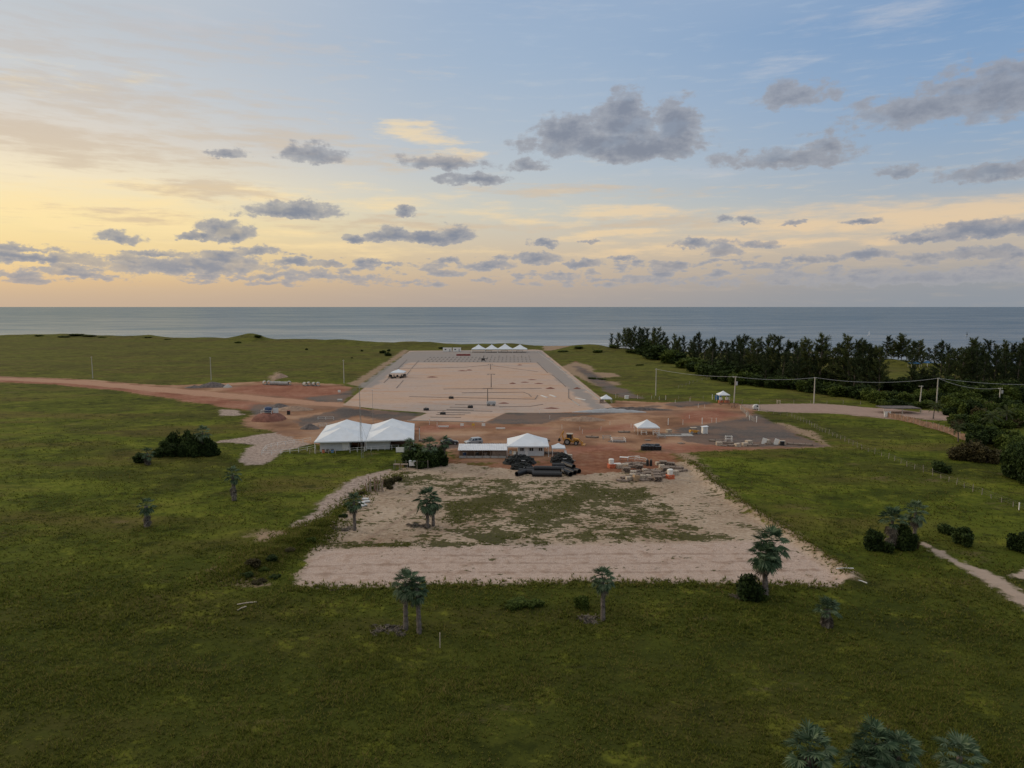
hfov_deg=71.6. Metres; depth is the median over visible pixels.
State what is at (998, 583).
sand track
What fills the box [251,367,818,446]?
asphalt yard
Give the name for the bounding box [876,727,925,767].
fan palm
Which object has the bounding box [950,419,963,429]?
shrub
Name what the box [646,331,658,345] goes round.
casuarina tree
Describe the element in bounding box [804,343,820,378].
casuarina tree
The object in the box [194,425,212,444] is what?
fan palm
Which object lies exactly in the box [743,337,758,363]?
casuarina tree
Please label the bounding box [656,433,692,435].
concrete slab
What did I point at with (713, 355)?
casuarina tree
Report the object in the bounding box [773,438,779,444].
tilted board
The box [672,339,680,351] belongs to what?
casuarina tree
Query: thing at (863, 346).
casuarina tree
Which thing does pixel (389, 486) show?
shrub
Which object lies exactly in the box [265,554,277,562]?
shrub
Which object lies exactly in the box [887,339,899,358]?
casuarina tree
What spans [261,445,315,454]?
rail fence
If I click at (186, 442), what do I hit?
shrub
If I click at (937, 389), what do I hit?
power pole
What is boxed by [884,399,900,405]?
shrub
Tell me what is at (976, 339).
casuarina tree
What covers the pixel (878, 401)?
shrub
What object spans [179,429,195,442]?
shrub
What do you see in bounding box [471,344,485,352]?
pyramid tent
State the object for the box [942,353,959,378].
casuarina tree
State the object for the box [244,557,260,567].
shrub
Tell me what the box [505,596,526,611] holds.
shrub
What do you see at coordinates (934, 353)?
casuarina tree
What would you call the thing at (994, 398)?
shrub
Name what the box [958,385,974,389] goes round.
shrub
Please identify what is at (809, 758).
fan palm
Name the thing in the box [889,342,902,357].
casuarina tree
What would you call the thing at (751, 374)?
shrub
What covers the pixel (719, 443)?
paving stack
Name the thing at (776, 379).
power cable
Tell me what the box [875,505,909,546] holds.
fan palm
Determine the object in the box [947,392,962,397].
shrub
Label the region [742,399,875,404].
wire fence
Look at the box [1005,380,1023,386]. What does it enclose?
shrub
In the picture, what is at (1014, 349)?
casuarina tree
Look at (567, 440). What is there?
backhoe loader
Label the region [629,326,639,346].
casuarina tree
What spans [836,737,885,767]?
fan palm
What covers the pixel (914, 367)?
casuarina tree
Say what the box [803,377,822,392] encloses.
shrub
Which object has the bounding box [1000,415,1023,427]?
shrub
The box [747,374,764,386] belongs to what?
shrub
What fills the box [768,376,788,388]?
shrub
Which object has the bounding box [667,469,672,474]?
white drum
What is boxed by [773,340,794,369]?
casuarina tree
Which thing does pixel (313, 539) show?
shrub
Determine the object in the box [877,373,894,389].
shrub
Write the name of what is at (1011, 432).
shrub
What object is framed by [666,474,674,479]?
orange crate
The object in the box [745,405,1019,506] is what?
wire fence
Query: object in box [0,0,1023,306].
sky
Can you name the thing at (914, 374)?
casuarina tree
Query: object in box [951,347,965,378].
casuarina tree
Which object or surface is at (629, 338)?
casuarina tree
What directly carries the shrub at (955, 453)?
on the ground at (36, 409)
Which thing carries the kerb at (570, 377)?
on the car park
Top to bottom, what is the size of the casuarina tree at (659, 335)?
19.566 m
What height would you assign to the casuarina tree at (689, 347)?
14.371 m
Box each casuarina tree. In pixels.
[608,333,615,344]
[614,332,623,346]
[619,327,626,345]
[622,327,630,346]
[626,330,635,349]
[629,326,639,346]
[634,327,642,344]
[635,329,645,347]
[644,327,650,339]
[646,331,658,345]
[651,327,668,345]
[657,331,669,347]
[662,336,670,347]
[669,333,677,348]
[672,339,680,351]
[680,335,687,353]
[686,337,697,356]
[686,339,692,356]
[690,333,706,359]
[690,343,700,358]
[700,339,708,360]
[705,337,712,360]
[705,340,718,364]
[706,336,719,358]
[714,341,725,359]
[718,340,733,361]
[721,346,733,366]
[723,339,736,361]
[732,336,746,360]
[732,342,748,369]
[733,333,757,364]
[733,335,740,361]
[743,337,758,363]
[750,337,762,364]
[753,341,765,364]
[757,349,771,377]
[758,334,772,365]
[763,333,782,372]
[769,334,791,370]
[769,351,790,377]
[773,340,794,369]
[786,347,805,378]
[787,340,801,372]
[791,338,811,379]
[796,336,814,380]
[799,344,816,378]
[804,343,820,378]
[808,332,839,379]
[824,333,858,385]
[826,341,850,379]
[826,345,839,380]
[827,345,852,380]
[841,337,866,385]
[845,340,876,386]
[856,344,880,386]
[860,346,889,391]
[861,344,883,388]
[878,343,889,376]
[879,335,892,355]
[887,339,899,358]
[889,336,908,359]
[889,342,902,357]
[893,332,911,358]
[893,376,911,388]
[901,341,921,364]
[904,338,911,359]
[904,369,921,389]
[905,362,924,387]
[912,367,931,387]
[913,339,932,366]
[917,343,926,364]
[918,369,934,390]
[923,365,947,388]
[925,347,935,361]
[926,340,956,373]
[931,347,940,360]
[939,344,955,378]
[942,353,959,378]
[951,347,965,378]
[953,347,975,379]
[960,346,982,380]
[965,336,983,370]
[966,337,982,369]
[970,348,987,380]
[975,350,995,382]
[979,338,996,377]
[979,348,994,372]
[981,343,1004,374]
[986,348,1007,381]
[994,338,1014,377]
[995,352,1015,380]
[999,344,1023,379]
[1006,345,1023,385]
[1008,342,1016,373]
[1012,338,1023,376]
[1016,357,1023,383]
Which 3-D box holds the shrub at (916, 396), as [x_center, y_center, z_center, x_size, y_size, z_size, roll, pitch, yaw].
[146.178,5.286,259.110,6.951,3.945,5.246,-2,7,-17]
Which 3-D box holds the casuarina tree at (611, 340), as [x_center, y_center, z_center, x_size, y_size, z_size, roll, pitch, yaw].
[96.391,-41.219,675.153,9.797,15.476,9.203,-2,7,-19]
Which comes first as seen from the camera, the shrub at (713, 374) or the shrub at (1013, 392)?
the shrub at (1013, 392)
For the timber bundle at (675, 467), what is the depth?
153.39 m
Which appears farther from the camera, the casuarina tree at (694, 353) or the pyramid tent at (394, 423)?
the casuarina tree at (694, 353)
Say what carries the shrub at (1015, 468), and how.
on the ground at (36, 409)
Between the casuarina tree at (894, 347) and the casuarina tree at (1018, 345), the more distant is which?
the casuarina tree at (894, 347)
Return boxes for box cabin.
[443,348,451,351]
[453,348,460,351]
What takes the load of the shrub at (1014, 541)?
on the ground at (36, 409)
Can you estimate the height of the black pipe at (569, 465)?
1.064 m
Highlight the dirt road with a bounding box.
[0,378,948,419]
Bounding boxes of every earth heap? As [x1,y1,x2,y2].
[270,403,287,408]
[278,406,313,410]
[304,422,333,426]
[561,416,604,421]
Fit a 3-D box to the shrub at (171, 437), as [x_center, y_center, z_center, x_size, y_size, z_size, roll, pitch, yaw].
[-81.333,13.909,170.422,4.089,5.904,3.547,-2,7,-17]
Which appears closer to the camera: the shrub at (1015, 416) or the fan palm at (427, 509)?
the fan palm at (427, 509)
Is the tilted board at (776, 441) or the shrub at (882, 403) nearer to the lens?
the tilted board at (776, 441)
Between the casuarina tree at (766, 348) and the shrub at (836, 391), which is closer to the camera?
the shrub at (836, 391)
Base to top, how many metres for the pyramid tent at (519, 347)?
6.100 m
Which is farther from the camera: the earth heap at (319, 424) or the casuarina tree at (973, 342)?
the casuarina tree at (973, 342)
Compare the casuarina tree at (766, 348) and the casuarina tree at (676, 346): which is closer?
the casuarina tree at (766, 348)
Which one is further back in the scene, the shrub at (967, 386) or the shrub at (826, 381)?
the shrub at (826, 381)
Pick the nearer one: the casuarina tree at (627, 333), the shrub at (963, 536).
the shrub at (963, 536)
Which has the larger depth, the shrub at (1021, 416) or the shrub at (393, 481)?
the shrub at (1021, 416)
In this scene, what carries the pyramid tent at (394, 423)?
on the dirt yard at (552, 430)
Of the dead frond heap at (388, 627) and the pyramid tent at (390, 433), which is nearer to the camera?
the dead frond heap at (388, 627)
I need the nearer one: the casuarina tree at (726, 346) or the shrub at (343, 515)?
the shrub at (343, 515)
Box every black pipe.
[515,469,526,475]
[518,468,533,473]
[532,470,559,471]
[532,471,561,476]
[534,466,560,470]
[552,463,565,466]
[560,467,572,476]
[561,461,575,468]
[564,467,576,474]
[568,467,580,473]
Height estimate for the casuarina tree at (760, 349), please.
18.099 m
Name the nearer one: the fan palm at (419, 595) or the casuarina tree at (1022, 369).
the fan palm at (419, 595)
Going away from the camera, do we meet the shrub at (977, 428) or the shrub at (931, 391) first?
the shrub at (977, 428)
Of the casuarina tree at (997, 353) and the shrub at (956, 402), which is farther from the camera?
the casuarina tree at (997, 353)
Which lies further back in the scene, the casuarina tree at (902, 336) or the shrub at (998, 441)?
the casuarina tree at (902, 336)
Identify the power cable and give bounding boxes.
[740,377,807,379]
[815,377,936,382]
[939,378,1023,384]
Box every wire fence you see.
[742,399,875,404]
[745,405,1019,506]
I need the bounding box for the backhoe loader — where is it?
[558,431,584,445]
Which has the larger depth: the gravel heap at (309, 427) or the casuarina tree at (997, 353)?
the casuarina tree at (997, 353)
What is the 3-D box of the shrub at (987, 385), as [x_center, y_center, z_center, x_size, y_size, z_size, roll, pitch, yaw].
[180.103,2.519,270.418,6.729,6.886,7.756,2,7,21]
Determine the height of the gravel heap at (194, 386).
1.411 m
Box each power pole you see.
[733,376,737,402]
[813,377,814,403]
[936,378,938,400]
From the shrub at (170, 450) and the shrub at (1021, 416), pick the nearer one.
the shrub at (170, 450)
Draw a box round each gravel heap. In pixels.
[185,385,203,387]
[200,382,224,387]
[300,424,319,429]
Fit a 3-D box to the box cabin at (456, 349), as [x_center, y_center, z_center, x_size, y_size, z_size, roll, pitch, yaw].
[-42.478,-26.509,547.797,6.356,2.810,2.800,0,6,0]
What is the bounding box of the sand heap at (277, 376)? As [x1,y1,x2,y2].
[272,374,287,378]
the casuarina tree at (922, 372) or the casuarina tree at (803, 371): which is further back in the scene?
the casuarina tree at (803, 371)
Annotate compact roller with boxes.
[689,427,699,433]
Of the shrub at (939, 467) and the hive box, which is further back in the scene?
the hive box
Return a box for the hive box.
[409,460,415,467]
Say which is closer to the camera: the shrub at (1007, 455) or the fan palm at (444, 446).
the shrub at (1007, 455)
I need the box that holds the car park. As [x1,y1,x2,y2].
[346,351,608,415]
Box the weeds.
[328,468,798,580]
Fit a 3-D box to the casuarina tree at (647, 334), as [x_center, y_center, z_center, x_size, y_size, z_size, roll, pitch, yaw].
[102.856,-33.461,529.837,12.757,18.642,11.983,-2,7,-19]
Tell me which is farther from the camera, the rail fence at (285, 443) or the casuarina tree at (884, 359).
the casuarina tree at (884, 359)
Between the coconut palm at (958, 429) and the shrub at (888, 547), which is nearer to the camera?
the shrub at (888, 547)
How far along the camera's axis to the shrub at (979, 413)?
206.88 m
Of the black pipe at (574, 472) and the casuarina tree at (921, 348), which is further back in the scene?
the casuarina tree at (921, 348)
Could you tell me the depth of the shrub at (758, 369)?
345.78 m
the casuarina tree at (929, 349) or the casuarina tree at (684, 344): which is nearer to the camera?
the casuarina tree at (929, 349)
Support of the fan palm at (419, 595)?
on the ground at (36, 409)
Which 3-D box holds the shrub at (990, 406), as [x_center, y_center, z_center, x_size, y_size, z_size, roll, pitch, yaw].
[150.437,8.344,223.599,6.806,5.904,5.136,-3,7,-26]
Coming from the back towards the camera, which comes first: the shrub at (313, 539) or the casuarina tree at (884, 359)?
the casuarina tree at (884, 359)
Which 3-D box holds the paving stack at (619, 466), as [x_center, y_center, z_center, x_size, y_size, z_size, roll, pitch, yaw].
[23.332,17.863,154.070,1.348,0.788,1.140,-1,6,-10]
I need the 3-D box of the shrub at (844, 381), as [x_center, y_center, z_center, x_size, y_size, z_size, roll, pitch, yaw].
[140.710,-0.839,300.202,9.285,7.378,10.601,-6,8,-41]
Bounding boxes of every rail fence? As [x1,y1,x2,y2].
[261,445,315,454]
[263,437,310,450]
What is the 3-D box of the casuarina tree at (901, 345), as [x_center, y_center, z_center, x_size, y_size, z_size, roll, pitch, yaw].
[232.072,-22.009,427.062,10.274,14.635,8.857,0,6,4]
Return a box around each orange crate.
[607,463,614,468]
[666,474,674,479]
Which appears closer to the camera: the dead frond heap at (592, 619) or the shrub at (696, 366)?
the dead frond heap at (592, 619)
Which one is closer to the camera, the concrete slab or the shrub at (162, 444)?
the shrub at (162, 444)
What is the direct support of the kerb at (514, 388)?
on the car park
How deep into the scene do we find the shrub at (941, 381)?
297.40 m
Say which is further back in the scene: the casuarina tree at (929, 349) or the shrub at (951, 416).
the casuarina tree at (929, 349)
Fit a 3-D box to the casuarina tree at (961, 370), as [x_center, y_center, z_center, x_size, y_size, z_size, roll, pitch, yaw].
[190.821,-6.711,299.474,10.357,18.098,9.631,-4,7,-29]
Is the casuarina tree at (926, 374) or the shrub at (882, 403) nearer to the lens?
the shrub at (882, 403)
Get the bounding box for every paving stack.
[616,464,622,468]
[716,441,722,445]
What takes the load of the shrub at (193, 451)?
on the ground at (36, 409)
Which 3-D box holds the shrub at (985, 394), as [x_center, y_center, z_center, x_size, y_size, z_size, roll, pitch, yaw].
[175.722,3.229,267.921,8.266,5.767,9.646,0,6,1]
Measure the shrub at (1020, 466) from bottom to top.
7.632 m
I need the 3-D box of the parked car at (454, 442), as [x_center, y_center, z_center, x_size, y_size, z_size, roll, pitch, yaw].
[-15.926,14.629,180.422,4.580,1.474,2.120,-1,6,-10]
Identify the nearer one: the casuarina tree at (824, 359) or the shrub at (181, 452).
the shrub at (181, 452)
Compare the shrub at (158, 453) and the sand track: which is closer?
the sand track
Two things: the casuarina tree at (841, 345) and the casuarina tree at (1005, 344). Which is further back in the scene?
the casuarina tree at (1005, 344)
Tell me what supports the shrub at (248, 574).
on the ground at (36, 409)
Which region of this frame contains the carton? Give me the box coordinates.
[632,474,639,480]
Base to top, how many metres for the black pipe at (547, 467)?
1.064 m
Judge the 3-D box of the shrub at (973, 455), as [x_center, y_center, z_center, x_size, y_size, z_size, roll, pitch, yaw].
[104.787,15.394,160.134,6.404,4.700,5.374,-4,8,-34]
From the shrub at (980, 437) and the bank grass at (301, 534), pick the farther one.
the shrub at (980, 437)
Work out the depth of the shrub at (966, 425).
199.23 m
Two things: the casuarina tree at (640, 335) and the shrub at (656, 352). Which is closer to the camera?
the shrub at (656, 352)
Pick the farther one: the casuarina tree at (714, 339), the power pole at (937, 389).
the casuarina tree at (714, 339)
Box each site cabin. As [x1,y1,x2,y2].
[320,442,351,451]
[366,441,390,448]
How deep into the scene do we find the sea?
1514.70 m
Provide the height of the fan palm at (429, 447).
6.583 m
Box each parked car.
[440,438,458,444]
[464,437,482,443]
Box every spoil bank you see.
[575,408,643,412]
[592,407,669,410]
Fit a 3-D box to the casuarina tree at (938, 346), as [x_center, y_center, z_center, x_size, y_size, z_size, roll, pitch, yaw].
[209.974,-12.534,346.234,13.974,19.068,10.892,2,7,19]
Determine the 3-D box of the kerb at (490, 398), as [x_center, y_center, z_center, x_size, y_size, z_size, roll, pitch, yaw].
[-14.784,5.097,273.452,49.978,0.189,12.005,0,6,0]
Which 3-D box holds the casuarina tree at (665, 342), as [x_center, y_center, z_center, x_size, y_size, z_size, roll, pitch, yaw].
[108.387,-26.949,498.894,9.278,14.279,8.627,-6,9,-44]
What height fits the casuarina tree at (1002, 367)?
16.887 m
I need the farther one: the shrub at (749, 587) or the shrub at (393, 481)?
the shrub at (393, 481)
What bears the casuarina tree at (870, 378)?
on the ground at (36, 409)
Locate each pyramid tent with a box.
[314,427,368,447]
[321,420,371,432]
[366,426,413,450]
[369,419,414,431]
[391,369,405,373]
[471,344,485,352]
[485,344,497,349]
[497,344,512,352]
[507,433,548,456]
[513,345,526,349]
[551,443,565,455]
[600,395,611,400]
[634,420,659,431]
[716,391,729,399]
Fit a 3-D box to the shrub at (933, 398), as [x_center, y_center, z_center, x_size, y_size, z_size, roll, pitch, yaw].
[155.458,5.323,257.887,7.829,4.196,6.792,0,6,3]
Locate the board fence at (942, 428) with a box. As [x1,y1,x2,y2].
[886,410,966,439]
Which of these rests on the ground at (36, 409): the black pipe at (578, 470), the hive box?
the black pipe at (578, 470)
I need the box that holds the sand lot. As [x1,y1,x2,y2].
[289,460,849,588]
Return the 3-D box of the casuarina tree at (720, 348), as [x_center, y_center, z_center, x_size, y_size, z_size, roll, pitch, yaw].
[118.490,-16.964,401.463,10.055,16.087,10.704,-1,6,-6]
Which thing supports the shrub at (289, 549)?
on the ground at (36, 409)
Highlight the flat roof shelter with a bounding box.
[876,406,920,413]
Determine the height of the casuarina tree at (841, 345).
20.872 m
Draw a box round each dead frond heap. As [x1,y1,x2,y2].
[332,526,352,531]
[369,624,406,636]
[406,522,430,528]
[576,614,598,623]
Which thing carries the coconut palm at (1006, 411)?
on the ground at (36, 409)
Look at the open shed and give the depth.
165.07 m
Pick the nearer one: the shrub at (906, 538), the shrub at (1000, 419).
the shrub at (906, 538)
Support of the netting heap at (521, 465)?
on the ground at (36, 409)
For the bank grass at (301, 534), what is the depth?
95.38 m
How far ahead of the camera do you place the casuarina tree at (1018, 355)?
322.69 m
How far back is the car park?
310.49 m
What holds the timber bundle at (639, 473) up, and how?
on the wooden pallet
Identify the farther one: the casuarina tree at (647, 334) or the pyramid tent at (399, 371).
the casuarina tree at (647, 334)
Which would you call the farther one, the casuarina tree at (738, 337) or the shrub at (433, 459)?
the casuarina tree at (738, 337)
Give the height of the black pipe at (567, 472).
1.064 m
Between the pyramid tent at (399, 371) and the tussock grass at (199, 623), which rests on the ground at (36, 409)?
the tussock grass at (199, 623)
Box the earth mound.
[251,412,286,421]
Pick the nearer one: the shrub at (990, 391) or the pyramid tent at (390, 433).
the pyramid tent at (390, 433)
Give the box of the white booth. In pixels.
[701,426,708,433]
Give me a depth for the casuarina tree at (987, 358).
294.56 m
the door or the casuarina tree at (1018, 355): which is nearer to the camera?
the door
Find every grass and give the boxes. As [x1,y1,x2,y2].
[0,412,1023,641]
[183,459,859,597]
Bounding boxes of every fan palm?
[136,498,157,526]
[139,447,154,464]
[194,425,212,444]
[223,464,241,500]
[343,492,363,530]
[389,567,419,630]
[401,438,416,452]
[403,574,429,634]
[412,485,441,527]
[419,435,438,453]
[425,495,442,526]
[439,434,451,451]
[590,566,615,620]
[746,524,791,594]
[782,717,840,767]
[812,595,841,628]
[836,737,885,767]
[848,713,901,767]
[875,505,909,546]
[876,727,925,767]
[901,499,929,533]
[929,727,991,767]
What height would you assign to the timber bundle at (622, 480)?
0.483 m
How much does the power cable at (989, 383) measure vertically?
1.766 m
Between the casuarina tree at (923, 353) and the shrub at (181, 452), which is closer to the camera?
the shrub at (181, 452)
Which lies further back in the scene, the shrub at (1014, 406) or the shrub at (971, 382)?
the shrub at (971, 382)
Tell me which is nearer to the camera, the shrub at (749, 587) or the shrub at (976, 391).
the shrub at (749, 587)
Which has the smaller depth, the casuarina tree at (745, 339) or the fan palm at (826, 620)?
the fan palm at (826, 620)
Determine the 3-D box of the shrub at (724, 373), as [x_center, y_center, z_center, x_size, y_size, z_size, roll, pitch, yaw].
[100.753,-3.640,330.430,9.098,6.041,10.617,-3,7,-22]
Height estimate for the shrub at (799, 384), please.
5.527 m
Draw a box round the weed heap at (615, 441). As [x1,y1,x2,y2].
[608,440,624,442]
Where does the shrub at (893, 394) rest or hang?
on the ground at (36, 409)
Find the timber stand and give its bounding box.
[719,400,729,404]
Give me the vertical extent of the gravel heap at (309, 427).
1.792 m
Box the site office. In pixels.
[518,447,543,455]
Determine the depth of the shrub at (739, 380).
317.17 m
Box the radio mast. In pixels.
[358,388,365,457]
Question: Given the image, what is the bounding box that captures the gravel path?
[220,409,393,527]
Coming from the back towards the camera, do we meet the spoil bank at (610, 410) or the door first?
the spoil bank at (610, 410)
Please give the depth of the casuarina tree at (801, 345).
318.63 m
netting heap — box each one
[503,454,536,464]
[510,462,532,469]
[550,452,573,463]
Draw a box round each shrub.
[131,452,145,462]
[153,448,163,457]
[158,439,168,450]
[163,443,177,456]
[165,430,180,445]
[176,444,185,456]
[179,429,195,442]
[179,436,192,456]
[188,439,202,457]
[195,437,215,456]
[212,443,221,455]
[239,571,253,578]
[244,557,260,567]
[251,578,267,584]
[258,566,269,572]
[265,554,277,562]
[269,574,280,579]
[285,546,295,552]
[306,537,315,542]
[338,513,347,517]
[383,478,391,486]
[386,484,392,489]
[388,477,395,484]
[392,476,402,481]
[401,450,414,466]
[408,444,425,452]
[410,449,427,468]
[424,450,441,467]
[436,449,448,465]
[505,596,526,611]
[525,598,544,608]
[573,595,588,610]
[625,350,636,353]
[634,340,654,354]
[639,343,665,357]
[642,345,669,359]
[659,348,680,363]
[668,352,686,363]
[674,357,705,367]
[685,361,703,371]
[694,362,710,374]
[697,364,714,376]
[708,367,722,380]
[715,366,733,378]
[718,370,733,381]
[727,371,749,384]
[732,365,751,373]
[735,573,766,602]
[745,372,760,383]
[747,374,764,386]
[753,363,775,377]
[759,594,769,601]
[763,377,777,387]
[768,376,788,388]
[775,377,796,388]
[788,379,802,389]
[795,379,807,391]
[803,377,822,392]
[815,373,827,382]
[820,372,833,383]
[820,383,839,394]
[824,385,848,396]
[834,374,855,386]
[845,383,873,398]
[859,387,875,399]
[863,527,885,551]
[866,390,891,403]
[876,398,884,405]
[876,541,894,553]
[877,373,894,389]
[879,401,891,405]
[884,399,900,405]
[885,378,896,390]
[888,390,902,399]
[891,377,915,392]
[892,400,905,405]
[893,391,915,402]
[895,522,919,550]
[905,402,915,406]
[911,393,922,400]
[913,401,929,408]
[914,391,929,400]
[924,399,935,408]
[927,377,944,388]
[927,387,944,399]
[928,394,944,403]
[931,460,952,473]
[937,523,954,535]
[940,380,965,392]
[940,394,959,410]
[941,406,957,415]
[942,398,965,409]
[943,375,960,381]
[946,413,956,422]
[946,444,966,460]
[947,386,960,392]
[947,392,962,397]
[949,413,972,423]
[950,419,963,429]
[950,526,974,547]
[954,422,974,430]
[957,402,970,415]
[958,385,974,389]
[958,385,988,393]
[958,438,983,448]
[960,378,976,386]
[962,398,984,416]
[963,442,990,462]
[964,424,987,437]
[965,432,989,445]
[966,385,990,399]
[969,399,989,403]
[970,406,986,413]
[970,442,1001,463]
[972,409,1002,418]
[975,417,994,424]
[979,381,991,389]
[979,422,998,428]
[982,401,1000,410]
[983,426,998,444]
[986,381,1003,386]
[987,387,1001,399]
[987,414,1005,427]
[988,393,1005,403]
[989,418,1004,429]
[991,430,1011,445]
[992,384,1022,400]
[992,434,1023,448]
[997,428,1023,437]
[999,437,1019,449]
[999,441,1020,475]
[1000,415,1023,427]
[1001,443,1023,479]
[1002,408,1023,427]
[1003,408,1021,424]
[1003,417,1017,428]
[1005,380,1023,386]
[1005,460,1018,480]
[1005,531,1023,552]
[1007,403,1023,408]
[1011,451,1023,480]
[1016,385,1023,402]
[1016,455,1023,483]
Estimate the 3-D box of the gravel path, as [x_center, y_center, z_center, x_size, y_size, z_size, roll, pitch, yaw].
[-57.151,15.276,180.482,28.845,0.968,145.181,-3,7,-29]
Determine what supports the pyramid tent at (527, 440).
on the dirt yard at (552, 430)
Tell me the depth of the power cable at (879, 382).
252.44 m
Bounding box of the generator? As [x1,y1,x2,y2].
[487,401,495,405]
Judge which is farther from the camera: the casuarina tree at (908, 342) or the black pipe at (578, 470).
the casuarina tree at (908, 342)
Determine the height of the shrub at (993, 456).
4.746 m
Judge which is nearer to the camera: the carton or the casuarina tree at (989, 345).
the carton
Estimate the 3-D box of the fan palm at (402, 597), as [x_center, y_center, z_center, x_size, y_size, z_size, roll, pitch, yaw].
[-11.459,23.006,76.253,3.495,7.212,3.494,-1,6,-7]
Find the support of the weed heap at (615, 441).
on the dirt yard at (552, 430)
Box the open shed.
[458,444,506,457]
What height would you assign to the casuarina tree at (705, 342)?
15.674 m
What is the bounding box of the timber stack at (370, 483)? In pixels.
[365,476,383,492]
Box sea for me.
[0,307,1023,366]
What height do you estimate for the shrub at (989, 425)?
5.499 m
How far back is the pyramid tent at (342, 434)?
174.40 m
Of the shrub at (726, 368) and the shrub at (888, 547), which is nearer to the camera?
the shrub at (888, 547)
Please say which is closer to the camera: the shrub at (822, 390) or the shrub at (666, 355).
the shrub at (822, 390)
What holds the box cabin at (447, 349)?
on the car park
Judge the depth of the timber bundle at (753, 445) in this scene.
177.80 m
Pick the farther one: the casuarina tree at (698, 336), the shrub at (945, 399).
the casuarina tree at (698, 336)
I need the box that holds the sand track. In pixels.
[919,542,1023,606]
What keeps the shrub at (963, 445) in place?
on the ground at (36, 409)
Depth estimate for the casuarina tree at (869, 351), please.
285.87 m
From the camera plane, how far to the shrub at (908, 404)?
245.38 m
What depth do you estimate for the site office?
166.62 m
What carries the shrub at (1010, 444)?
on the ground at (36, 409)
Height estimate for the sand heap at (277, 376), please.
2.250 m
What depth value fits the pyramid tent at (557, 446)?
166.66 m
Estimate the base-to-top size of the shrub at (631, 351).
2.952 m
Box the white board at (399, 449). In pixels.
[396,447,403,452]
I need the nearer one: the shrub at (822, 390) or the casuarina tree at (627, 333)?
the shrub at (822, 390)
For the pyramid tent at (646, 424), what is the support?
on the dirt yard at (552, 430)
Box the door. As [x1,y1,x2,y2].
[342,443,348,450]
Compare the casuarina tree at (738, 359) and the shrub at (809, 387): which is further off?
the casuarina tree at (738, 359)
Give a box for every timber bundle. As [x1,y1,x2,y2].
[616,479,629,481]
[635,471,648,475]
[669,466,683,468]
[747,443,758,446]
[798,443,812,445]
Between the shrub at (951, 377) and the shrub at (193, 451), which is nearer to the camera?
the shrub at (193, 451)
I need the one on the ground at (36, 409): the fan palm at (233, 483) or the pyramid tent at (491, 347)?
the fan palm at (233, 483)
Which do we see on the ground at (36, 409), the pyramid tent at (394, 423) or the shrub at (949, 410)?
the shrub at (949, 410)
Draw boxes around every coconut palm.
[927,400,944,418]
[949,421,964,441]
[980,407,1004,423]
[1000,405,1015,419]
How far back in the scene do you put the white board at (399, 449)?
171.90 m
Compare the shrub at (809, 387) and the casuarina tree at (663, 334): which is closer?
the shrub at (809, 387)
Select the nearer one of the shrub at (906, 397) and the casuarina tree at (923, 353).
the shrub at (906, 397)
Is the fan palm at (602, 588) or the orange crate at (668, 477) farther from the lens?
the orange crate at (668, 477)
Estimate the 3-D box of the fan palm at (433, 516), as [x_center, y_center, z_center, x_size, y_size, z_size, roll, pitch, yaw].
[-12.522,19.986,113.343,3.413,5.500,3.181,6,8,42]
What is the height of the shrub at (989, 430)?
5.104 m
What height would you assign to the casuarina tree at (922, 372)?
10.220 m
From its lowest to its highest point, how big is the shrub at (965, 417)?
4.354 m
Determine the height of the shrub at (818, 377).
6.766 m
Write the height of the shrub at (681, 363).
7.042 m
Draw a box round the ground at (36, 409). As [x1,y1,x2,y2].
[0,333,1023,767]
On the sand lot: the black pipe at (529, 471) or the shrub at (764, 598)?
the black pipe at (529, 471)
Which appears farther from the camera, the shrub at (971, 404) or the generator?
the generator
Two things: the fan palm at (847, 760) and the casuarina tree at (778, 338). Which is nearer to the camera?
the fan palm at (847, 760)
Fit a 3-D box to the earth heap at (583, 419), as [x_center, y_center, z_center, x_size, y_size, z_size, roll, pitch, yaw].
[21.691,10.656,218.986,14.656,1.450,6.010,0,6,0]
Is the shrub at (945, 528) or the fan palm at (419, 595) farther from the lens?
the shrub at (945, 528)
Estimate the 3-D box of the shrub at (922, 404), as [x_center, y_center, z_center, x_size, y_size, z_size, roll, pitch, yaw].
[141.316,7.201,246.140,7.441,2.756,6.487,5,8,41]
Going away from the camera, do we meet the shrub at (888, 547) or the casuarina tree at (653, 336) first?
the shrub at (888, 547)
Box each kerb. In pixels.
[402,365,536,371]
[407,420,483,421]
[409,395,537,398]
[469,392,531,396]
[481,388,538,388]
[534,350,599,399]
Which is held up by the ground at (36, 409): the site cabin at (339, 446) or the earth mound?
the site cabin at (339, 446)
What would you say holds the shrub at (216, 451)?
on the ground at (36, 409)
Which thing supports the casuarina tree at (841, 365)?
on the ground at (36, 409)
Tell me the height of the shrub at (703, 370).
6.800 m
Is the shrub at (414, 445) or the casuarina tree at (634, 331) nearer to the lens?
the shrub at (414, 445)
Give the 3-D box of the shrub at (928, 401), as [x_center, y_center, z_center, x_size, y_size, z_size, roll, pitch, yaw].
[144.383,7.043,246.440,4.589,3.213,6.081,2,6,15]
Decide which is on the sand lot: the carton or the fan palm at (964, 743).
the carton
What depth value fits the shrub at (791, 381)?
302.30 m
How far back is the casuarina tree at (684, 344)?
461.79 m
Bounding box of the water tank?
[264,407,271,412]
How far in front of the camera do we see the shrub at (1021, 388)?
262.79 m
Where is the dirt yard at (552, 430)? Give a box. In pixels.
[0,377,821,461]

